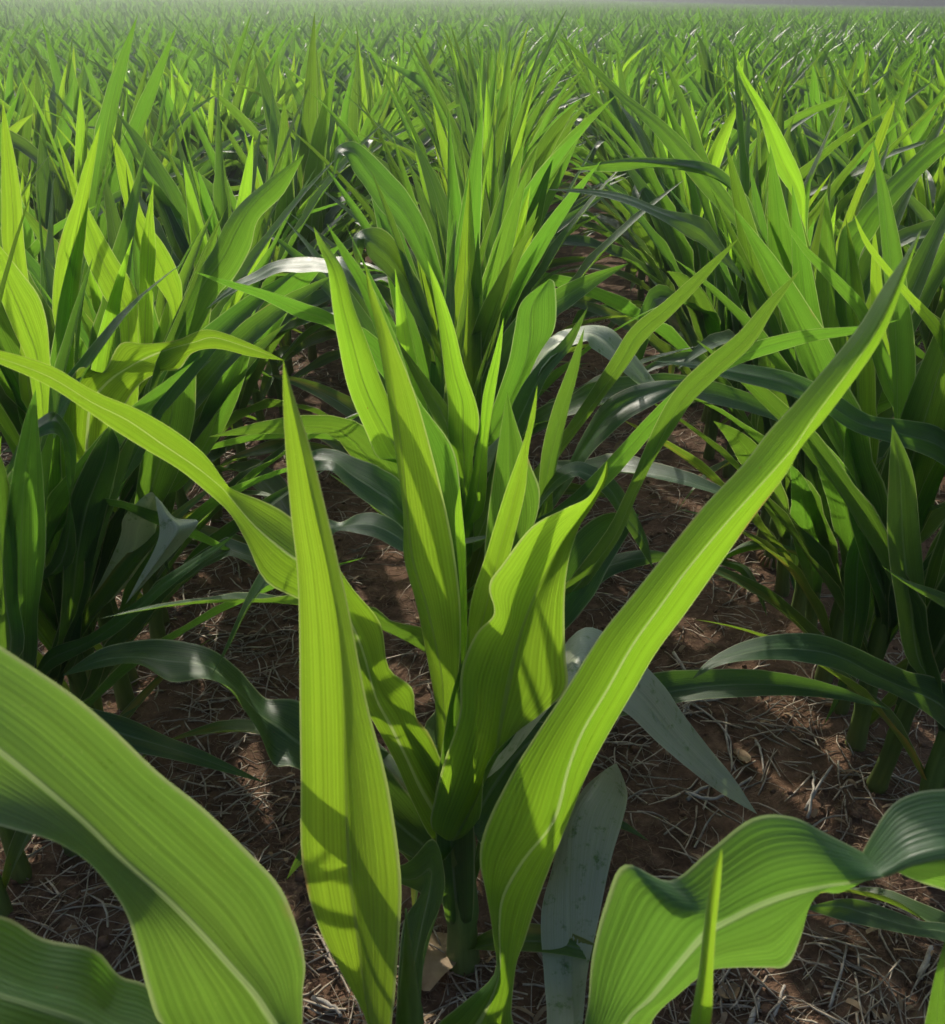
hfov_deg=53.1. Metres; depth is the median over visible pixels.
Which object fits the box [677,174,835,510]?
corn plant
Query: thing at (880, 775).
corn plant
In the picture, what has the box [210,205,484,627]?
corn plant
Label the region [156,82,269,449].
corn plant
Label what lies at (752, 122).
corn plant
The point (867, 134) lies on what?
corn plant
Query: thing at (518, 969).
straw litter
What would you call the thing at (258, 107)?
corn plant
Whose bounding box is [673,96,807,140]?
corn plant
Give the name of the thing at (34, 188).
corn plant
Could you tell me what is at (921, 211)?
corn plant
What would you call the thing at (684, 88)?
corn plant
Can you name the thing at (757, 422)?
corn plant
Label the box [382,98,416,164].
corn plant
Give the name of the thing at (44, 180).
corn plant
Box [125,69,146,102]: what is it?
corn plant
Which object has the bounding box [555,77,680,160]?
corn plant
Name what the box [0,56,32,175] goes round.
corn plant
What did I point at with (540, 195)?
corn plant
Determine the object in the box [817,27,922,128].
corn plant
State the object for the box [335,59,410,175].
corn plant
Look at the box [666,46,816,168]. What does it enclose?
corn plant
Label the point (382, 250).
corn plant
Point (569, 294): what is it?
corn plant
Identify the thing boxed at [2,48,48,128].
corn plant
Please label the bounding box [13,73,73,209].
corn plant
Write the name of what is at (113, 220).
corn plant
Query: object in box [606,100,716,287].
corn plant
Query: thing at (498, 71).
corn plant
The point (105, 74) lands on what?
corn plant
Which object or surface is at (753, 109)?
corn plant
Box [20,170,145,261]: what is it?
corn plant
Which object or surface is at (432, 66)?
corn plant
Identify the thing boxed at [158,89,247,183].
corn plant
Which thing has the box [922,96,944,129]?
corn plant
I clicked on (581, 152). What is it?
corn plant
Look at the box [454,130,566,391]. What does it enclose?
corn plant
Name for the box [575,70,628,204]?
corn plant
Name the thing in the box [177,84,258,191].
corn plant
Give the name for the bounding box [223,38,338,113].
corn plant
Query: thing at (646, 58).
corn plant
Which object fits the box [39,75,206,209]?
corn plant
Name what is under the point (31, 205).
corn plant
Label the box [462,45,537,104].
corn plant
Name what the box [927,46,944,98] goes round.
corn plant
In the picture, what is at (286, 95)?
corn plant
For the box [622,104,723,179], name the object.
corn plant
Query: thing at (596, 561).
corn plant
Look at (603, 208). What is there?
corn plant
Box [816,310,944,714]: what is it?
corn plant
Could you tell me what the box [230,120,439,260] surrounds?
corn plant
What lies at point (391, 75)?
corn plant
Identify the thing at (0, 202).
corn plant
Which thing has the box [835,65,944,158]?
corn plant
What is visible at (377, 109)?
corn plant
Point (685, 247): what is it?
corn plant
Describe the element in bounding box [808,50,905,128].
corn plant
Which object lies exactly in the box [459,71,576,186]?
corn plant
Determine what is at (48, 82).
corn plant
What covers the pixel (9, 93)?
corn plant
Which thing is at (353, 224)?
corn plant
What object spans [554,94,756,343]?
corn plant
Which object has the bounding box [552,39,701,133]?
corn plant
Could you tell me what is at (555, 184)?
corn plant
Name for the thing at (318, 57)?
corn plant
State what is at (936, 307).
corn plant
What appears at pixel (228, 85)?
corn plant
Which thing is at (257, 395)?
corn plant
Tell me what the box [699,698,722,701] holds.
dry stem
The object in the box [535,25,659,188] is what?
corn plant
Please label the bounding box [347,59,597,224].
corn plant
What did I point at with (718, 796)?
dry stem
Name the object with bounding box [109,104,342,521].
corn plant
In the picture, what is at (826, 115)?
corn plant
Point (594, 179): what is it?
corn plant
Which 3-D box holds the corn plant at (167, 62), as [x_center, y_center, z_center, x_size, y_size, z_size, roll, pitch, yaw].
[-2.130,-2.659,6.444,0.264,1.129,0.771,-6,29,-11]
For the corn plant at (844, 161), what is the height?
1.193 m
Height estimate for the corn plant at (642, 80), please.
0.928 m
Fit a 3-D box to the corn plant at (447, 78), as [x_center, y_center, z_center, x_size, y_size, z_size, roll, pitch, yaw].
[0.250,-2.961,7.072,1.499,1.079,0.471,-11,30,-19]
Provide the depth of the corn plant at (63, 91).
4.91 m
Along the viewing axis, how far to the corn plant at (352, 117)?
4.58 m
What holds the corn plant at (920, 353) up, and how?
on the ground
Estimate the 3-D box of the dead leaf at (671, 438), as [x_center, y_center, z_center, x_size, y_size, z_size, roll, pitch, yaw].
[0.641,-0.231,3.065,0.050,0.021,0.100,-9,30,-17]
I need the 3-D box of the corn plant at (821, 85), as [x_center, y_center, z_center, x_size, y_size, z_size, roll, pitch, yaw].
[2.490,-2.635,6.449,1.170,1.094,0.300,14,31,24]
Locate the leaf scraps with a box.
[0,348,936,1023]
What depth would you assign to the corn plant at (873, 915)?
1.17 m
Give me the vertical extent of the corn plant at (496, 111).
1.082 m
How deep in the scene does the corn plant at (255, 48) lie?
6.91 m
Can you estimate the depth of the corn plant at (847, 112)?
5.28 m
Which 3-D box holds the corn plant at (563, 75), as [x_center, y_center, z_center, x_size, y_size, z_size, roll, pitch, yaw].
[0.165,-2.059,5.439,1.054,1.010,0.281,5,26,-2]
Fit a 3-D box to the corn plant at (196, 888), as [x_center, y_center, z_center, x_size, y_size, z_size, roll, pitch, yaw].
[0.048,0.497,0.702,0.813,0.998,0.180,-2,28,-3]
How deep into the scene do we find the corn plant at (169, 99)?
4.63 m
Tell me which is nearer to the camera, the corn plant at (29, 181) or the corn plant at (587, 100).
the corn plant at (29, 181)
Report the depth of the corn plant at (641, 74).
6.16 m
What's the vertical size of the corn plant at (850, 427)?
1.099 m
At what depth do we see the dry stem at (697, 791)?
1.73 m
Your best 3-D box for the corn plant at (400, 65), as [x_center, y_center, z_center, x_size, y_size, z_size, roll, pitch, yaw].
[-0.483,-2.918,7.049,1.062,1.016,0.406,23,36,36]
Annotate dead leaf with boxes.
[421,932,455,990]
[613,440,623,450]
[667,434,679,445]
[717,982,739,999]
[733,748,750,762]
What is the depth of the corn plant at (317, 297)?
2.40 m
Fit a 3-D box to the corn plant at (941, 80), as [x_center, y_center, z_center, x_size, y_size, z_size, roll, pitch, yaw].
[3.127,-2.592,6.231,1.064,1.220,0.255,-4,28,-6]
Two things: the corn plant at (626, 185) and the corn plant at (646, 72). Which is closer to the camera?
the corn plant at (626, 185)
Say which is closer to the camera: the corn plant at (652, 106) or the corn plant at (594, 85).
the corn plant at (652, 106)
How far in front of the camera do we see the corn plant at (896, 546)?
1.38 m
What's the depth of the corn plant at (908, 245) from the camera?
2.60 m
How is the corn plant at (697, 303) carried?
on the ground
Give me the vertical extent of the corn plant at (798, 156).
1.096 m
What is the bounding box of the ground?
[0,142,944,1023]
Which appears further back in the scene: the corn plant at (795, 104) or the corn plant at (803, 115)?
the corn plant at (795, 104)
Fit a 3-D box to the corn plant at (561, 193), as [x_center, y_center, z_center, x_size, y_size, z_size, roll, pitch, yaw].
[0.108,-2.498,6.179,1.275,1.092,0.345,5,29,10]
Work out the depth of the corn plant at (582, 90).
5.89 m
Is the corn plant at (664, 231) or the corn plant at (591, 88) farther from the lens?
the corn plant at (591, 88)
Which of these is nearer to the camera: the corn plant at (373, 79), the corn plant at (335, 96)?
the corn plant at (335, 96)
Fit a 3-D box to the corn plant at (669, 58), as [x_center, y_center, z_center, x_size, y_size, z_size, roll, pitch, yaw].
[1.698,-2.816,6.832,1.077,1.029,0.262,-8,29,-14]
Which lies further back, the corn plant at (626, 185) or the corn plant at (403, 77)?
the corn plant at (403, 77)
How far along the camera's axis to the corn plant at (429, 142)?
4.89 m
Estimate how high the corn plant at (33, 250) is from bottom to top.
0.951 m
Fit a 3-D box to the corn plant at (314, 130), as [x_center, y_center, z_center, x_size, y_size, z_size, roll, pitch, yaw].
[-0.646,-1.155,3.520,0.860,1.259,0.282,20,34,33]
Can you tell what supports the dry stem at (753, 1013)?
on the ground
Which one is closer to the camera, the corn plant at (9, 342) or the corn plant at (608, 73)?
the corn plant at (9, 342)
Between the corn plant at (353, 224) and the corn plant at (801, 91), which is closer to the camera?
the corn plant at (353, 224)
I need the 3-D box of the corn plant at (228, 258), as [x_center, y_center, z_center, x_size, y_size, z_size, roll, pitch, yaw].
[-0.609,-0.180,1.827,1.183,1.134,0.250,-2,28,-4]
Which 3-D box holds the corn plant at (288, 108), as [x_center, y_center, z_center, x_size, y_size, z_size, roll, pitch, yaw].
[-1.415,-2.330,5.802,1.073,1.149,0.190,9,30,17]
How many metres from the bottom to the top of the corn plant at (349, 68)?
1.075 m
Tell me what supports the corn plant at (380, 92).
on the ground
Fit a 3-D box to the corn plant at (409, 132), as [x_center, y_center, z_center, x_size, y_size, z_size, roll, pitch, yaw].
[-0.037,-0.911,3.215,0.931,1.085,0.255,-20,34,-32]
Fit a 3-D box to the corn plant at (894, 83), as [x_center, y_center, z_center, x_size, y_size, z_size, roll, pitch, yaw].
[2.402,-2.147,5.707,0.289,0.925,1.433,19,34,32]
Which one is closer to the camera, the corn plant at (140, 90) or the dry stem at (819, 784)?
the dry stem at (819, 784)
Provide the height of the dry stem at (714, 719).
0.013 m
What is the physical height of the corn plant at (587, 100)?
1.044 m
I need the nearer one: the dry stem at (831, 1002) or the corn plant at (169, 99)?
the dry stem at (831, 1002)
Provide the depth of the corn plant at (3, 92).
5.75 m
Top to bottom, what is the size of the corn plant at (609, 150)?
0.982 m
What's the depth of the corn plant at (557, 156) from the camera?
2.48 m
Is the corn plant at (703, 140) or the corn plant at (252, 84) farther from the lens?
the corn plant at (252, 84)
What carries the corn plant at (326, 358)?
on the ground
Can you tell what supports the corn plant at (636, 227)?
on the ground
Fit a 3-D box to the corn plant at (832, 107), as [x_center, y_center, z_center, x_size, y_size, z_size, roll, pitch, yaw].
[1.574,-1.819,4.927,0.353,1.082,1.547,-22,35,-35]
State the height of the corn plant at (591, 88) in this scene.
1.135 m
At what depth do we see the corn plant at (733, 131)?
4.83 m
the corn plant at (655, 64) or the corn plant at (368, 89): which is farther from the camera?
the corn plant at (655, 64)
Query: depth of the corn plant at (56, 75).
5.00 m
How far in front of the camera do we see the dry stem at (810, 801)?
1.66 m
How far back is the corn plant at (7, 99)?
5.70 m
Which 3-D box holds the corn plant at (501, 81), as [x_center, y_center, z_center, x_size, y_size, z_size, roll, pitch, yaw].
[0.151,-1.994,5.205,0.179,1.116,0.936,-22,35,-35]
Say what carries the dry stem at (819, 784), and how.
on the ground
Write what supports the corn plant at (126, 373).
on the ground
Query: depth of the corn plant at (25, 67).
6.28 m
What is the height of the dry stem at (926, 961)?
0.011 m
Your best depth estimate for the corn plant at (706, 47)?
6.51 m
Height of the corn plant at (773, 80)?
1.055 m
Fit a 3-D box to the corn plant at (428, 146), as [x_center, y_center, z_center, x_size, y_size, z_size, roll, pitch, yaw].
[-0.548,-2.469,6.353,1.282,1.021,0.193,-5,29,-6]
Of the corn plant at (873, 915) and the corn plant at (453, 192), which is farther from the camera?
the corn plant at (453, 192)
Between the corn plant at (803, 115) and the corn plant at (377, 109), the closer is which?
the corn plant at (803, 115)
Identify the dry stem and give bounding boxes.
[311,994,342,1017]
[672,651,688,713]
[685,777,751,799]
[686,785,710,800]
[691,704,732,770]
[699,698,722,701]
[724,713,735,770]
[746,997,760,1023]
[754,739,764,771]
[769,984,785,1021]
[804,765,832,810]
[806,770,815,818]
[828,944,847,1008]
[916,945,933,979]
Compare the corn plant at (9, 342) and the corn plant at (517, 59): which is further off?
the corn plant at (517, 59)
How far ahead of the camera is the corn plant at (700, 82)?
6.88 m
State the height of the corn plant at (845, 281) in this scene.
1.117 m
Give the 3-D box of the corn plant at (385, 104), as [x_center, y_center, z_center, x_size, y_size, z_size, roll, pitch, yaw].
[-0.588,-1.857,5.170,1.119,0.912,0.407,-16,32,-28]
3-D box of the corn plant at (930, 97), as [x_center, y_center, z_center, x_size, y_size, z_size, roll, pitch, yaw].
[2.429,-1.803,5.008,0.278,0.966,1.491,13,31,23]
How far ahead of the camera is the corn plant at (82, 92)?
6.52 m
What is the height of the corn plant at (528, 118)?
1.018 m
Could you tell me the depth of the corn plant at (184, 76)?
6.31 m
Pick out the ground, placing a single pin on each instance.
(724, 826)
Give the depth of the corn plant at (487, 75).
4.20 m
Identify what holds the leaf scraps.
on the ground
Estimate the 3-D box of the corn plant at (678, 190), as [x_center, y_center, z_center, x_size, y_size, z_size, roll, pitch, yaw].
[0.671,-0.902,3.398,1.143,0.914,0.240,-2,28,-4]
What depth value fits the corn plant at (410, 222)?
1.69 m
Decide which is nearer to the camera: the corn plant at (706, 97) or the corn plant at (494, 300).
the corn plant at (494, 300)
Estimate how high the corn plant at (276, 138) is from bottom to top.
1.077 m
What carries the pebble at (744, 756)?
on the ground
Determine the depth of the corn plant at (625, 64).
7.13 m
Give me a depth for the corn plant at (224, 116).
5.20 m
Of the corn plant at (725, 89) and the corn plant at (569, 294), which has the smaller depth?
the corn plant at (569, 294)
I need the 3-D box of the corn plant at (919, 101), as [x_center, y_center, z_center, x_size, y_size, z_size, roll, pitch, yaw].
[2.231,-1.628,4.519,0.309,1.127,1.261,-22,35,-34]
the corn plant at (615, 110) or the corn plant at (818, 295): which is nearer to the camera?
the corn plant at (818, 295)
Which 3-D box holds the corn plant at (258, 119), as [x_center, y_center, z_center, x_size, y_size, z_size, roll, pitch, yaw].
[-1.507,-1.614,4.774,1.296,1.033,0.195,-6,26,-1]
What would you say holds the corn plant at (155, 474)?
on the ground
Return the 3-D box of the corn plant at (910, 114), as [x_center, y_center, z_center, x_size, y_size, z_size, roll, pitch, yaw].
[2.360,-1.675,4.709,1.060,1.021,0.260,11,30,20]
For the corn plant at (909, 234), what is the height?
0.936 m
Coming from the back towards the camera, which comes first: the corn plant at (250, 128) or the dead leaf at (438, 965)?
the corn plant at (250, 128)
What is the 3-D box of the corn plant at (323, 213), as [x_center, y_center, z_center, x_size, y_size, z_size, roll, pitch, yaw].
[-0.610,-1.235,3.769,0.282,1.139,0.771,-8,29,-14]
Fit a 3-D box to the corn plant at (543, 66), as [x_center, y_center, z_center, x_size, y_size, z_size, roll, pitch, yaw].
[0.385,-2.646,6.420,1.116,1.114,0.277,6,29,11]
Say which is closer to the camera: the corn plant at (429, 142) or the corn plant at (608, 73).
the corn plant at (429, 142)
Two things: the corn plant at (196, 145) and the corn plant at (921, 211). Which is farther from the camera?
the corn plant at (196, 145)
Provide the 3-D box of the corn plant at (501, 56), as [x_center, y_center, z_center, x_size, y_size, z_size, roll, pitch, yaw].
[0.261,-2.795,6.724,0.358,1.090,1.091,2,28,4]
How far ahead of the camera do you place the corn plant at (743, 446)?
1.79 m
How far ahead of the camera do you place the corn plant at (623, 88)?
4.81 m
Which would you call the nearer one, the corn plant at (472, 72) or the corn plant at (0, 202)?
the corn plant at (0, 202)
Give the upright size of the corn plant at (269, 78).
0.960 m
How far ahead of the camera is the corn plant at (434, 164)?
4.88 m
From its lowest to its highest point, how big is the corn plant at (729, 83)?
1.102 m
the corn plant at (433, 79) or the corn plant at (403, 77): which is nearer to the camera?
the corn plant at (433, 79)
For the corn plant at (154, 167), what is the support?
on the ground
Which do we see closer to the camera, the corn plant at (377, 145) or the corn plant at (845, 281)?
the corn plant at (845, 281)
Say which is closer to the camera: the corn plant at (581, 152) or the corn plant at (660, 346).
the corn plant at (660, 346)
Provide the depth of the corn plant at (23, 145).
3.77 m
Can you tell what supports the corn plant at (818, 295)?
on the ground
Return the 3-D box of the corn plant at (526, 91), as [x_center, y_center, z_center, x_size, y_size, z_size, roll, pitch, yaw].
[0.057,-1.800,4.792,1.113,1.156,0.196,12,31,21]
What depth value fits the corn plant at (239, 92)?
5.05 m
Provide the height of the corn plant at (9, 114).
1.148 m
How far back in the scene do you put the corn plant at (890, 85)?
5.21 m
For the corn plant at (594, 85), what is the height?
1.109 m
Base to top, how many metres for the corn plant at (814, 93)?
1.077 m
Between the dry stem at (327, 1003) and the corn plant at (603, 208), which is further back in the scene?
the corn plant at (603, 208)
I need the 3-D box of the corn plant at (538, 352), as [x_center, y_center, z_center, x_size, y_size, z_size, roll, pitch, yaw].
[-0.189,0.042,1.540,1.014,0.985,0.825,-24,36,-37]
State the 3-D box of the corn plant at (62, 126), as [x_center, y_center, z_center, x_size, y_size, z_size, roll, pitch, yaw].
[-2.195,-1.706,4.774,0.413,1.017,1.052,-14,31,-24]
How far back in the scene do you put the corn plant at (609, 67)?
6.74 m
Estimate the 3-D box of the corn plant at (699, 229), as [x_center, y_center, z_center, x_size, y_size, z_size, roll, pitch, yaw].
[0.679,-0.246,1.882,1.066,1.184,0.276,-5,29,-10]
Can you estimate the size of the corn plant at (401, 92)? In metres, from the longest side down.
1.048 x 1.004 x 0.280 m
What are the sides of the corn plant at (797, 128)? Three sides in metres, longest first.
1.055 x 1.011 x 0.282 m
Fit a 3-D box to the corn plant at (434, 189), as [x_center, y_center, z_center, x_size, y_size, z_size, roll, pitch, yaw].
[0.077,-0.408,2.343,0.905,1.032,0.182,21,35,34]
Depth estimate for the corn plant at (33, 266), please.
2.12 m
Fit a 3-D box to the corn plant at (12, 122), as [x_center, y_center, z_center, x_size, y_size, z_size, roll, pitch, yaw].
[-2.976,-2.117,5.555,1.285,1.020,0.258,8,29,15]
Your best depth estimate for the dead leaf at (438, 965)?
1.37 m
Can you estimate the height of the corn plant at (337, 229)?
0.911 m
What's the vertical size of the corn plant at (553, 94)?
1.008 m
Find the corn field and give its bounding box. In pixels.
[0,0,944,180]
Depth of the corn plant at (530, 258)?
1.93 m
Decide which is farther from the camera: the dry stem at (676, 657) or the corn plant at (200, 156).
the corn plant at (200, 156)
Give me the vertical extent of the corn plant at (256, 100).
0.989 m
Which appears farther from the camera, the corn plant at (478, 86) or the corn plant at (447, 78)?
the corn plant at (447, 78)
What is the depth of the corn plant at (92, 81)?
5.63 m
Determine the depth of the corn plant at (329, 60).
6.59 m
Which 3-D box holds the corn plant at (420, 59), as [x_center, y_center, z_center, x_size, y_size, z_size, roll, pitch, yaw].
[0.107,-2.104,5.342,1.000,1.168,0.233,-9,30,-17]
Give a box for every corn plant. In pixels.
[0,15,175,239]
[0,37,101,177]
[0,37,110,110]
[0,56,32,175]
[0,60,85,96]
[0,75,5,100]
[0,84,48,119]
[0,89,20,153]
[0,102,328,710]
[0,117,160,256]
[0,134,284,710]
[0,135,358,638]
[0,174,138,685]
[0,176,1,227]
[0,178,361,917]
[0,204,253,856]
[0,206,95,442]
[0,223,258,573]
[0,266,756,977]
[0,362,249,883]
[0,646,944,1023]
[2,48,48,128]
[4,54,36,113]
[7,71,104,114]
[9,57,292,236]
[9,114,32,132]
[11,70,50,123]
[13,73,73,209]
[13,109,101,208]
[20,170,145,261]
[21,62,74,207]
[21,150,53,264]
[22,182,386,546]
[26,29,128,114]
[27,155,199,625]
[28,122,70,263]
[31,80,45,181]
[31,85,244,196]
[31,92,254,242]
[32,50,106,107]
[37,123,323,708]
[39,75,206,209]
[41,18,99,148]
[43,57,181,217]
[47,78,289,193]
[57,195,376,415]
[68,70,214,234]
[82,58,132,188]
[84,16,291,194]
[91,55,178,204]
[95,28,232,127]
[100,203,391,479]
[100,238,738,905]
[102,163,270,602]
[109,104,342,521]
[117,88,381,461]
[122,35,289,192]
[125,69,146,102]
[126,52,192,163]
[128,35,169,127]
[133,45,178,100]
[135,157,370,421]
[139,40,235,141]
[141,97,418,396]
[142,223,896,840]
[143,43,186,99]
[149,125,416,373]
[155,80,198,149]
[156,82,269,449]
[157,29,303,150]
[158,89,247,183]
[163,59,296,179]
[167,67,304,112]
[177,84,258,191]
[190,79,293,198]
[191,74,352,131]
[197,14,349,122]
[202,83,410,217]
[204,41,498,261]
[205,52,266,141]
[206,58,267,162]
[207,71,459,267]
[210,44,340,114]
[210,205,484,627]
[211,137,633,449]
[212,119,435,332]
[214,73,278,198]
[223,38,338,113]
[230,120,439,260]
[231,13,346,360]
[231,27,355,114]
[250,60,277,106]
[255,80,405,141]
[263,105,418,239]
[266,93,324,382]
[266,161,696,497]
[283,68,436,257]
[283,228,921,1023]
[285,219,762,512]
[286,86,593,352]
[290,56,417,124]
[290,136,387,306]
[292,44,334,323]
[292,63,445,181]
[292,71,453,152]
[306,28,446,121]
[310,55,628,336]
[317,74,547,287]
[318,51,393,242]
[320,104,547,454]
[327,171,628,630]
[328,43,589,203]
[333,141,825,629]
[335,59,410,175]
[337,85,422,189]
[339,36,438,111]
[342,27,427,182]
[345,70,628,284]
[347,46,425,92]
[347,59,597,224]
[349,123,402,257]
[355,30,379,218]
[358,109,586,373]
[368,30,579,171]
[369,71,626,270]
[372,38,604,198]
[376,72,414,185]
[382,53,425,120]
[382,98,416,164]
[385,32,579,191]
[389,37,581,305]
[390,62,409,179]
[390,75,424,144]
[403,39,581,177]
[405,25,564,122]
[406,63,512,145]
[407,63,601,137]
[407,65,597,203]
[408,132,681,397]
[409,135,538,264]
[410,26,583,175]
[413,47,595,180]
[413,54,592,117]
[417,59,588,187]
[419,11,596,153]
[419,37,576,195]
[434,55,526,152]
[442,34,544,76]
[443,60,571,246]
[446,110,549,270]
[453,39,489,125]
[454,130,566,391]
[458,135,599,264]
[459,38,513,166]
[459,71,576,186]
[461,32,597,128]
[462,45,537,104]
[463,42,564,122]
[465,29,495,96]
[470,125,567,362]
[478,57,503,95]
[487,37,511,72]
[519,57,575,98]
[531,42,944,478]
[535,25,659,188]
[537,65,680,174]
[539,39,724,215]
[540,45,658,111]
[545,31,666,175]
[545,58,869,290]
[546,58,944,616]
[546,80,689,213]
[547,60,696,171]
[549,136,737,375]
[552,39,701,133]
[552,53,649,165]
[554,68,727,235]
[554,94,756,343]
[555,38,660,200]
[555,43,668,217]
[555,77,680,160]
[557,56,657,113]
[558,74,739,282]
[559,35,891,588]
[561,46,634,121]
[568,55,888,406]
[571,94,660,253]
[572,110,709,288]
[573,104,906,459]
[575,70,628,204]
[582,80,724,299]
[587,67,680,272]
[595,48,698,176]
[599,101,708,338]
[603,54,642,104]
[605,122,831,370]
[606,49,641,91]
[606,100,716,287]
[619,93,824,373]
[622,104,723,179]
[630,53,828,119]
[635,117,840,439]
[645,170,934,539]
[649,88,781,422]
[654,46,769,122]
[654,136,944,751]
[658,64,723,106]
[663,8,788,110]
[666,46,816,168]
[673,73,765,113]
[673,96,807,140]
[675,132,944,683]
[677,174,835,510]
[681,47,813,149]
[693,341,944,791]
[695,63,796,153]
[696,29,806,113]
[697,92,844,144]
[705,39,825,167]
[706,62,909,165]
[709,50,866,155]
[709,65,936,179]
[713,95,853,146]
[714,112,944,596]
[721,47,791,129]
[743,106,900,161]
[748,83,814,525]
[750,53,893,205]
[752,62,899,181]
[784,67,936,129]
[786,59,936,156]
[789,185,944,627]
[794,36,923,93]
[797,60,944,227]
[799,60,881,103]
[800,114,944,344]
[801,87,944,245]
[803,64,848,159]
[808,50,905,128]
[808,887,944,941]
[809,50,944,236]
[813,80,929,339]
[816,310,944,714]
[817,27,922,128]
[821,94,852,160]
[823,64,838,98]
[834,67,944,241]
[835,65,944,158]
[840,221,924,358]
[841,157,944,364]
[846,210,944,290]
[847,65,933,146]
[849,75,943,149]
[853,79,939,192]
[863,162,943,320]
[866,71,944,128]
[866,80,880,119]
[866,520,944,793]
[879,64,944,145]
[883,74,895,105]
[892,58,944,102]
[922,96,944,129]
[926,75,944,131]
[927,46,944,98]
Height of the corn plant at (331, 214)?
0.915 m
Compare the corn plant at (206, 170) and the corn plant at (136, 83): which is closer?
the corn plant at (206, 170)
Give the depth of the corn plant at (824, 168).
3.80 m
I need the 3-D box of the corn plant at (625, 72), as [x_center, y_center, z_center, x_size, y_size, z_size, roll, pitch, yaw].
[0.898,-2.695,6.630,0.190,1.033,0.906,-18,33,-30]
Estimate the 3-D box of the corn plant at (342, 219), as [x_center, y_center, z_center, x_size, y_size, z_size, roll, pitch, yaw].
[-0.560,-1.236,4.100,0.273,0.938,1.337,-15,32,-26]
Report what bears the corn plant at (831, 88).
on the ground
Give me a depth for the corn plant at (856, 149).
3.98 m
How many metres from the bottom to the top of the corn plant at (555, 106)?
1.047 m
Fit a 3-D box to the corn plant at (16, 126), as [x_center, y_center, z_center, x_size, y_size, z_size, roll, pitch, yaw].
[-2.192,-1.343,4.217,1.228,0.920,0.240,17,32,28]
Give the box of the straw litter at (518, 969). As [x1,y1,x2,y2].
[0,297,944,1023]
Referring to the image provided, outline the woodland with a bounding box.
[583,0,944,6]
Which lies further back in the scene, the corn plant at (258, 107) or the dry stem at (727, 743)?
the corn plant at (258, 107)
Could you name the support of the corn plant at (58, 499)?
on the ground
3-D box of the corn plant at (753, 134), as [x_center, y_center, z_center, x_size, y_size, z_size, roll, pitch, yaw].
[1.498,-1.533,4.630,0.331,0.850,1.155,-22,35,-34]
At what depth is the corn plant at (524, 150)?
3.38 m
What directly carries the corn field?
on the ground
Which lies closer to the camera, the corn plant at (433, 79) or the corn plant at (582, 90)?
the corn plant at (433, 79)
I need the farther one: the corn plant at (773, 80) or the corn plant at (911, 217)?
the corn plant at (773, 80)
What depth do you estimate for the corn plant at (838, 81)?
5.76 m
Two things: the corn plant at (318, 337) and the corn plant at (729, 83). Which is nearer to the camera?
the corn plant at (318, 337)
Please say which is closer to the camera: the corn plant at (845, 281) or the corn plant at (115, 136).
the corn plant at (845, 281)
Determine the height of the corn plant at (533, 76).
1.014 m
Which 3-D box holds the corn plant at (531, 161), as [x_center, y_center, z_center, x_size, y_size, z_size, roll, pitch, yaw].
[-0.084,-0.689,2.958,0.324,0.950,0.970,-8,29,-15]
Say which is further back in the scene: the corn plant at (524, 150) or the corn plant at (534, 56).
the corn plant at (534, 56)
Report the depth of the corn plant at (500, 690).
1.11 m
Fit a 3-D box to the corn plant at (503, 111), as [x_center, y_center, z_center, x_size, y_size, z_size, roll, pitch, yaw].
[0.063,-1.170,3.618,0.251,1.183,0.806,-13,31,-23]
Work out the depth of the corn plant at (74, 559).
1.31 m
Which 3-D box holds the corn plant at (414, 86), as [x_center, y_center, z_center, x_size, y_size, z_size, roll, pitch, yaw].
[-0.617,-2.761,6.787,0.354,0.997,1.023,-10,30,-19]
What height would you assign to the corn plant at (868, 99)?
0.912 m
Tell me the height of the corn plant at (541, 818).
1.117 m
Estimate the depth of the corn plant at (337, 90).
6.81 m
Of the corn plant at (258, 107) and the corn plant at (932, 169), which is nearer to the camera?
the corn plant at (932, 169)
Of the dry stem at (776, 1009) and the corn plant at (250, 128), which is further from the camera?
the corn plant at (250, 128)
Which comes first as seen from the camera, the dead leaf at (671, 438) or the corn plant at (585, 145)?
the dead leaf at (671, 438)
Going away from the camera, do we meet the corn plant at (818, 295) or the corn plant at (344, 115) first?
the corn plant at (818, 295)
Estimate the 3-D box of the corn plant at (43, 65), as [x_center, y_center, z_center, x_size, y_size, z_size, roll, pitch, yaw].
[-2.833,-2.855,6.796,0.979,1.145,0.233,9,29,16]
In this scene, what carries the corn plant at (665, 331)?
on the ground
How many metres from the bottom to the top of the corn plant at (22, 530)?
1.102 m
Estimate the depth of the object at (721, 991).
1.38 m
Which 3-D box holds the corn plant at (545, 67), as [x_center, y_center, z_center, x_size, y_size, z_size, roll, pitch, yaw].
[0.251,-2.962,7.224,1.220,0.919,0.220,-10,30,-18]
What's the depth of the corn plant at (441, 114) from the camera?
3.77 m
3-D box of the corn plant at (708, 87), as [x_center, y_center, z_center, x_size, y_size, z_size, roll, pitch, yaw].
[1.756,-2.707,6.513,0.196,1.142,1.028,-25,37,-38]
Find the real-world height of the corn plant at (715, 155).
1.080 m
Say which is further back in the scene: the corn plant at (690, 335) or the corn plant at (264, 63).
the corn plant at (264, 63)
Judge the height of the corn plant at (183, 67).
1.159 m
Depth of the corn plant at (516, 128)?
3.31 m
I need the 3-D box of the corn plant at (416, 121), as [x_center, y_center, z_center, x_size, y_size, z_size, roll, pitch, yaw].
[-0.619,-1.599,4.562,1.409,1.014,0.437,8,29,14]
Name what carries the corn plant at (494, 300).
on the ground

